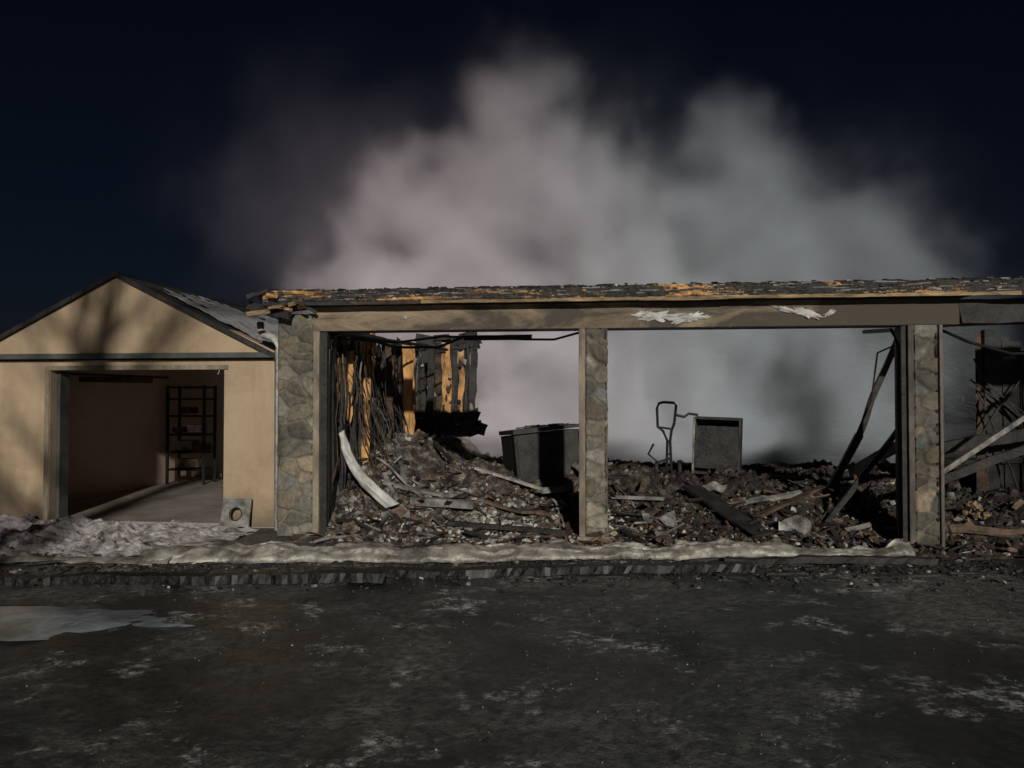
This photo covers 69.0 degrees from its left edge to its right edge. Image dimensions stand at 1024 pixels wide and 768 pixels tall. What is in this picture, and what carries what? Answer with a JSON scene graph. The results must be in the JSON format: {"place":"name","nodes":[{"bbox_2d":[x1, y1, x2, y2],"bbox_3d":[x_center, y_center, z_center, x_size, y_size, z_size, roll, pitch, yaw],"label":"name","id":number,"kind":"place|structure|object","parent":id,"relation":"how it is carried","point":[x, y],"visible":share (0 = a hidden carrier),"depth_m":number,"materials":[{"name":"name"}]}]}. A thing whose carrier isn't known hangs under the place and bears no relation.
{"place":"outdoors","nodes":[
{"label":"outdoors","id":0,"kind":"place"},
{"bbox_2d":[0,402,1023,767],"bbox_3d":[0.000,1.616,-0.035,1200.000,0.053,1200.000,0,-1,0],"label":"ground","id":1,"kind":"structure","parent":0,"point":[438,686],"depth_m":4.46,"materials":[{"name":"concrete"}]},
{"bbox_2d":[0,555,172,563],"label":"sidewalk","id":2,"kind":"structure","parent":1,"relation":"on","point":[43,559],"depth_m":7.30,"materials":[{"name":"grey concrete"}]},
{"bbox_2d":[0,606,193,640],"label":"ice puddle","id":3,"kind":"object","parent":1,"relation":"on","point":[22,623],"visible":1,"depth_m":5.38,"materials":[{"name":"grey ice"}]},
{"bbox_2d":[0,513,258,556],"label":"snow bank","id":4,"kind":"structure","parent":1,"relation":"on","point":[30,534],"depth_m":8.47,"materials":[{"name":"white snow"}]},
{"bbox_2d":[220,498,251,526],"bbox_3d":[-3.459,1.612,9.335,0.370,0.345,0.108,0,-1,6],"label":"vent panel","id":5,"kind":"object","parent":4,"relation":"on","point":[243,506],"visible":1,"depth_m":9.32,"materials":[{"name":"metal"}]},
{"bbox_2d":[0,272,277,530],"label":"detached garage","id":6,"kind":"structure","parent":1,"relation":"on","point":[89,373],"depth_m":9.80,"materials":[{"name":"beige paint"}]},
{"bbox_2d":[165,385,216,484],"bbox_3d":[-6.068,0.955,14.090,0.765,1.850,0.445,0,-1,6],"label":"shelving rack","id":7,"kind":"object","parent":6,"relation":"in","point":[180,447],"visible":1,"depth_m":13.93,"materials":[{"name":"black metal"}]},
{"bbox_2d":[0,555,937,585],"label":"brick edging","id":8,"kind":"structure","parent":1,"relation":"on","point":[371,576],"depth_m":6.76,"materials":[{"name":"grey brick"}]},
{"bbox_2d":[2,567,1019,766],"bbox_3d":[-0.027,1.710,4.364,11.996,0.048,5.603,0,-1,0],"label":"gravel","id":9,"kind":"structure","parent":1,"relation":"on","point":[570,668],"depth_m":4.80,"materials":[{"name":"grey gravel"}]},
{"bbox_2d":[0,540,1023,601],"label":"scattered debris","id":10,"kind":"object","parent":1,"relation":"on","point":[348,565],"visible":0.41,"depth_m":7.04,"materials":[{"name":"grey wood"}]},
{"bbox_2d":[134,538,914,565],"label":"snow ridge","id":11,"kind":"object","parent":1,"relation":"on","point":[373,552],"visible":0.98,"depth_m":7.48,"materials":[{"name":"snow"}]},
{"bbox_2d":[246,276,1023,546],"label":"burned garage","id":12,"kind":"structure","parent":1,"relation":"on","point":[339,370],"depth_m":8.51,"materials":[{"name":"stone"}]},
{"bbox_2d":[284,341,1023,559],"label":"rubble pile","id":13,"kind":"object","parent":1,"relation":"on","point":[449,490],"visible":0.77,"depth_m":9.29,"materials":[{"name":"brown wood"}]},
{"bbox_2d":[338,430,398,507],"bbox_3d":[-1.755,1.038,9.108,0.760,0.961,0.102,0,-1,6],"label":"fallen metal panel","id":14,"kind":"object","parent":13,"relation":"on","point":[374,490],"visible":1,"depth_m":9.10,"materials":[{"name":"silver metal"}]},
{"bbox_2d":[499,423,578,480],"bbox_3d":[0.438,1.030,11.140,1.106,0.906,0.758,0,-1,-18],"label":"burnt chest freezer","id":15,"kind":"object","parent":13,"relation":"on","point":[533,452],"visible":0.94,"depth_m":10.82,"materials":[{"name":"metal"}]},
{"bbox_2d":[647,401,697,477],"bbox_3d":[2.380,0.819,11.013,0.751,1.141,0.340,0,-1,6],"label":"hand truck","id":16,"kind":"object","parent":13,"relation":"on","point":[669,447],"visible":0.91,"depth_m":11.03,"materials":[{"name":"black metal"}]},
{"bbox_2d":[692,416,742,474],"bbox_3d":[3.079,0.921,11.151,0.709,0.863,0.506,0,-1,20],"label":"burnt steel cabinet","id":17,"kind":"object","parent":13,"relation":"on","point":[716,442],"visible":0.92,"depth_m":10.95,"materials":[{"name":"grey metal"}]},
{"bbox_2d":[376,327,975,429],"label":"distant trees","id":18,"kind":"object","parent":1,"relation":"on","point":[771,339],"visible":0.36,"depth_m":45.67,"materials":[{"name":"plant"}]},
{"bbox_2d":[0,0,1023,401],"label":"sky","id":19,"kind":"structure","parent":0,"point":[225,150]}
]}

